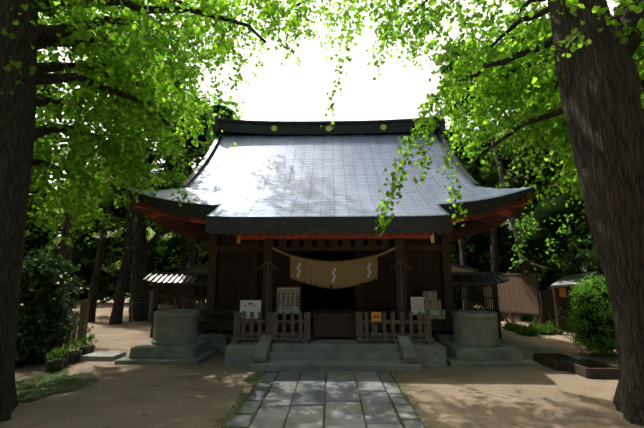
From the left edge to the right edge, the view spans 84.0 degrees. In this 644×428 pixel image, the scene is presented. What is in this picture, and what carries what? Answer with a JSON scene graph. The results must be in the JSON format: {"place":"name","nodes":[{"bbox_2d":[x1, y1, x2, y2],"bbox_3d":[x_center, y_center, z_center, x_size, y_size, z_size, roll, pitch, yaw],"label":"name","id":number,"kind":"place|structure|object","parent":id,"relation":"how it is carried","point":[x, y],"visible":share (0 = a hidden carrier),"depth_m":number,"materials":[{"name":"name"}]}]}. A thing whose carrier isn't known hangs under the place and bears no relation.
{"place":"outdoors","nodes":[
{"label":"outdoors","id":0,"kind":"place"},
{"bbox_2d":[38,0,541,59],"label":"ginkgo","id":1,"kind":"object","parent":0,"point":[194,1],"depth_m":10.72,"materials":[{"name":"green plant"}]},
{"bbox_2d":[55,219,564,269],"label":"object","id":2,"kind":"structure","parent":0,"point":[507,219],"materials":[{"name":"green plant"}]},
{"bbox_2d":[0,0,643,253],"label":"ginkgo","id":3,"kind":"object","parent":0,"point":[189,28],"depth_m":7.05,"materials":[{"name":"green plant"}]},
{"bbox_2d":[0,293,643,427],"bbox_3d":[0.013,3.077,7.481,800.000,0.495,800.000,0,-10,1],"label":"ground","id":4,"kind":"structure","parent":0,"point":[194,404],"depth_m":5.42,"materials":[{"name":"brown soil"}]},
{"bbox_2d":[45,345,94,373],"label":"plant pots","id":5,"kind":"object","parent":4,"relation":"on","point":[53,365],"visible":0.77,"depth_m":7.04,"materials":[{"name":"black"}]},
{"bbox_2d":[51,299,89,349],"bbox_3d":[-6.672,2.603,8.085,0.175,1.151,3.473,-1,-10,7],"label":"wooden post","id":6,"kind":"object","parent":4,"relation":"on","point":[81,333],"visible":0.27,"depth_m":9.63,"materials":[{"name":"brown wood"}]},
{"bbox_2d":[0,0,266,422],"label":"ginkgo","id":7,"kind":"object","parent":4,"relation":"on","point":[17,118],"depth_m":5.15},
{"bbox_2d":[124,290,194,321],"bbox_3d":[-6.824,3.848,15.101,2.607,1.200,2.343,0,-10,1],"label":"wooden fence","id":8,"kind":"object","parent":4,"relation":"on","point":[151,295],"visible":0.29,"depth_m":14.39,"materials":[{"name":"brown wood"}]},
{"bbox_2d":[115,309,218,364],"bbox_3d":[-3.305,2.704,8.089,1.700,0.990,1.700,0,-10,1],"label":"stone pedestal","id":9,"kind":"object","parent":4,"relation":"on","point":[175,340],"visible":0.98,"depth_m":7.65,"materials":[{"name":"stone"}]},
{"bbox_2d":[143,272,207,337],"bbox_3d":[-4.142,2.698,10.704,2.200,1.894,0.878,0,-10,1],"label":"roofed fence","id":10,"kind":"object","parent":4,"relation":"on","point":[174,279],"visible":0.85,"depth_m":10.71,"materials":[{"name":"brown wood"}]},
{"bbox_2d":[15,368,449,427],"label":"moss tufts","id":11,"kind":"object","parent":4,"relation":"on","point":[49,382],"visible":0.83,"depth_m":5.61,"materials":[{"name":"green plant"}]},
{"bbox_2d":[46,314,574,361],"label":"ground plants","id":12,"kind":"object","parent":4,"relation":"on","point":[538,330],"depth_m":10.93,"materials":[{"name":"green plant"}]},
{"bbox_2d":[0,332,624,427],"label":"fallen leaves","id":13,"kind":"object","parent":4,"relation":"on","point":[253,378],"visible":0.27,"depth_m":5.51,"materials":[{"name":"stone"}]},
{"bbox_2d":[15,234,614,368],"bbox_3d":[-0.907,3.062,15.787,42.203,3.974,18.784,0,-10,1],"label":"shrub","id":14,"kind":"object","parent":4,"relation":"on","point":[60,331],"depth_m":7.67,"materials":[{"name":"green plant"}]},
{"bbox_2d":[80,345,549,360],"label":"stone slabs","id":15,"kind":"structure","parent":4,"relation":"on","point":[103,356],"depth_m":7.76,"materials":[{"name":"stone"}]},
{"bbox_2d":[198,318,453,351],"bbox_3d":[0.250,3.801,12.147,7.800,0.440,7.550,0,-10,1],"label":"stone foundation","id":16,"kind":"object","parent":4,"relation":"on","point":[220,341],"visible":0.19,"depth_m":8.67,"materials":[{"name":"stone"}]},
{"bbox_2d":[22,21,643,305],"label":"trees","id":17,"kind":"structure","parent":4,"relation":"on","point":[541,215],"depth_m":17.46,"materials":[{"name":"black plant"}]},
{"bbox_2d":[22,7,643,326],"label":"wood","id":18,"kind":"object","parent":4,"relation":"on","point":[489,174],"depth_m":15.21,"materials":[{"name":"green plant"}]},
{"bbox_2d":[224,335,446,371],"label":"stone platform","id":19,"kind":"structure","parent":4,"relation":"on","point":[404,354],"depth_m":7.05,"materials":[{"name":"stone"}]},
{"bbox_2d":[240,298,260,330],"bbox_3d":[-1.600,2.240,8.005,0.468,0.702,0.121,0,-10,1],"label":"notice board","id":20,"kind":"object","parent":19,"relation":"on","point":[249,306],"visible":0.88,"depth_m":8.00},
{"bbox_2d":[230,311,310,343],"bbox_3d":[-1.075,2.425,7.728,1.680,0.640,0.500,0,-10,1],"label":"fence","id":21,"kind":"object","parent":19,"relation":"on","point":[271,321],"visible":0.9,"depth_m":7.69,"materials":[{"name":"brown wood"}]},
{"bbox_2d":[275,286,300,319],"bbox_3d":[-0.843,2.242,8.925,0.625,0.858,0.072,0,-10,1],"label":"notice board","id":22,"kind":"object","parent":19,"relation":"on","point":[288,299],"visible":0.96,"depth_m":8.92,"materials":[{"name":"white paper"}]},
{"bbox_2d":[198,223,455,334],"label":"shrine building wall","id":23,"kind":"structure","parent":19,"relation":"on","point":[212,318],"depth_m":9.69,"materials":[{"name":"brown wood"}]},
{"bbox_2d":[182,263,207,271],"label":"roof","id":24,"kind":"structure","parent":23,"relation":"attached to","point":[201,268],"depth_m":11.10,"materials":[{"name":"wood"}]},
{"bbox_2d":[216,233,443,308],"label":"lattice panels","id":25,"kind":"object","parent":23,"relation":"attached to","point":[382,294],"visible":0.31,"depth_m":9.76,"materials":[{"name":"brown wood"}]},
{"bbox_2d":[135,203,525,223],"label":"roof eaves","id":26,"kind":"object","parent":23,"relation":"attached to","point":[154,214],"visible":0.15,"depth_m":8.61,"materials":[{"name":"red wood"}]},
{"bbox_2d":[120,132,541,233],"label":"hall roof","id":27,"kind":"structure","parent":23,"relation":"on","point":[282,184],"depth_m":9.28,"materials":[{"name":"grey metal"}]},
{"bbox_2d":[125,194,534,241],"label":"eave rafters","id":28,"kind":"object","parent":27,"relation":"attached to","point":[470,227],"visible":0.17,"depth_m":10.05,"materials":[{"name":"brown wood"}]},
{"bbox_2d":[451,262,478,271],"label":"roof","id":29,"kind":"structure","parent":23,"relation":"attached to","point":[455,267],"depth_m":10.91,"materials":[{"name":"wood"}]},
{"bbox_2d":[313,312,355,339],"bbox_3d":[0.298,2.551,8.199,0.980,0.560,0.580,0,-10,1],"label":"offering box","id":30,"kind":"object","parent":19,"relation":"on","point":[322,321],"visible":0.9,"depth_m":7.95,"materials":[{"name":"brown wood"}]},
{"bbox_2d":[262,238,409,338],"bbox_3d":[0.162,1.493,8.961,4.880,2.915,1.495,0,-10,1],"label":"porch frame","id":31,"kind":"object","parent":19,"relation":"on","point":[385,245],"visible":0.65,"depth_m":8.40,"materials":[{"name":"brown wood"}]},
{"bbox_2d":[272,247,395,288],"bbox_3d":[0.273,1.235,8.255,2.879,0.965,0.131,0,-10,1],"label":"shimenawa rope","id":32,"kind":"object","parent":31,"relation":"attached to","point":[319,272],"visible":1,"depth_m":8.22,"materials":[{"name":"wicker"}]},
{"bbox_2d":[297,263,371,282],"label":"paper streamers","id":33,"kind":"object","parent":32,"relation":"hanging from","point":[334,270],"visible":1,"depth_m":8.15,"materials":[{"name":"white paper"}]},
{"bbox_2d":[257,260,410,308],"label":"braced wooden post","id":34,"kind":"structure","parent":31,"relation":"attached to","point":[268,262],"depth_m":8.21,"materials":[{"name":"brown wood"}]},
{"bbox_2d":[241,233,430,239],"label":"vermilion kohai beam","id":35,"kind":"structure","parent":31,"relation":"attached to","point":[330,236],"depth_m":8.44,"materials":[{"name":"red wood"}]},
{"bbox_2d":[237,233,434,242],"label":"gold beam plates","id":36,"kind":"object","parent":35,"relation":"attached to","point":[239,238],"visible":0.48,"depth_m":8.46,"materials":[{"name":"gold metal"}]},
{"bbox_2d":[371,312,380,342],"bbox_3d":[1.157,2.454,7.577,0.210,0.730,0.050,0,-10,1],"label":"small sign","id":37,"kind":"object","parent":19,"relation":"on","point":[375,316],"visible":0.88,"depth_m":7.60,"materials":[{"name":"orange wood"}]},
{"bbox_2d":[356,311,434,344],"bbox_3d":[1.525,2.415,7.664,1.620,0.638,0.500,0,-10,1],"label":"fence","id":38,"kind":"object","parent":19,"relation":"on","point":[426,334],"visible":0.98,"depth_m":7.62,"materials":[{"name":"brown wood"}]},
{"bbox_2d":[411,297,437,338],"bbox_3d":[2.469,2.434,8.429,0.258,0.973,1.258,-8,-13,36],"label":"notice sheet","id":39,"kind":"object","parent":19,"relation":"on","point":[417,304],"visible":1,"depth_m":8.06,"materials":[{"name":"white paper"}]},
{"bbox_2d":[415,291,446,321],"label":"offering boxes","id":40,"kind":"object","parent":19,"relation":"on","point":[431,301],"visible":0.69,"depth_m":9.00,"materials":[{"name":"beige"}]},
{"bbox_2d":[28,13,643,282],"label":"foliage","id":41,"kind":"object","parent":4,"relation":"on","point":[466,167],"depth_m":16.08,"materials":[{"name":"green plant"}]},
{"bbox_2d":[291,0,643,425],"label":"ginkgo","id":42,"kind":"object","parent":4,"relation":"on","point":[599,84],"depth_m":4.87,"materials":[{"name":"brown plant"}]},
{"bbox_2d":[452,272,508,338],"bbox_3d":[4.406,2.660,10.495,1.900,1.894,0.878,0,-10,1],"label":"roofed fence","id":43,"kind":"object","parent":4,"relation":"on","point":[492,280],"visible":0.71,"depth_m":10.49,"materials":[{"name":"brown wood"}]},
{"bbox_2d":[440,310,537,366],"bbox_3d":[3.403,2.675,7.925,1.700,0.990,1.700,0,-10,1],"label":"stone pedestal","id":44,"kind":"object","parent":4,"relation":"on","point":[475,342],"visible":0.96,"depth_m":7.48,"materials":[{"name":"stone"}]},
{"bbox_2d":[484,262,557,324],"bbox_3d":[7.334,2.969,13.182,1.519,2.280,2.550,7,-12,-33],"label":"reed screen frame","id":45,"kind":"object","parent":4,"relation":"on","point":[525,266],"visible":0.56,"depth_m":12.61,"materials":[{"name":"brown wood"}]},
{"bbox_2d":[484,275,538,312],"bbox_3d":[6.936,2.906,13.233,0.030,1.300,1.955,7,-12,-33],"label":"wooden fence","id":46,"kind":"object","parent":45,"relation":"in","point":[517,292],"visible":0.79,"depth_m":12.95,"materials":[{"name":"brown wood"}]},
{"bbox_2d":[539,271,600,334],"bbox_3d":[8.803,2.917,12.295,2.099,2.032,4.058,-7,-13,35],"label":"shelter","id":47,"kind":"object","parent":4,"relation":"on","point":[552,300],"visible":0.56,"depth_m":11.92,"materials":[{"name":"grey"}]},
{"bbox_2d":[533,353,618,378],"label":"planter frames","id":48,"kind":"structure","parent":4,"relation":"on","point":[591,369],"depth_m":6.68,"materials":[{"name":"brown wood"}]},
{"bbox_2d":[555,274,616,361],"bbox_3d":[6.510,2.318,8.126,2.090,1.898,1.860,0,-10,1],"label":"bush","id":49,"kind":"object","parent":4,"relation":"on","point":[588,284],"depth_m":7.96,"materials":[{"name":"green plant"}]},
{"bbox_2d":[224,371,424,427],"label":"stone path","id":50,"kind":"structure","parent":0,"point":[343,409],"depth_m":4.91,"materials":[{"name":"grey stone"}]},
{"bbox_2d":[36,0,618,235],"bbox_3d":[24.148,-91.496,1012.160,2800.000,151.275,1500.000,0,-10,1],"label":"sky","id":51,"kind":"structure","parent":0,"point":[275,90],"depth_m":588.10,"materials":[{"name":"white"}]},
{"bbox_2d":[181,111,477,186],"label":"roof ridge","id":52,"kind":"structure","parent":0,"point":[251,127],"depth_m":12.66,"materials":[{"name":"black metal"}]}
]}

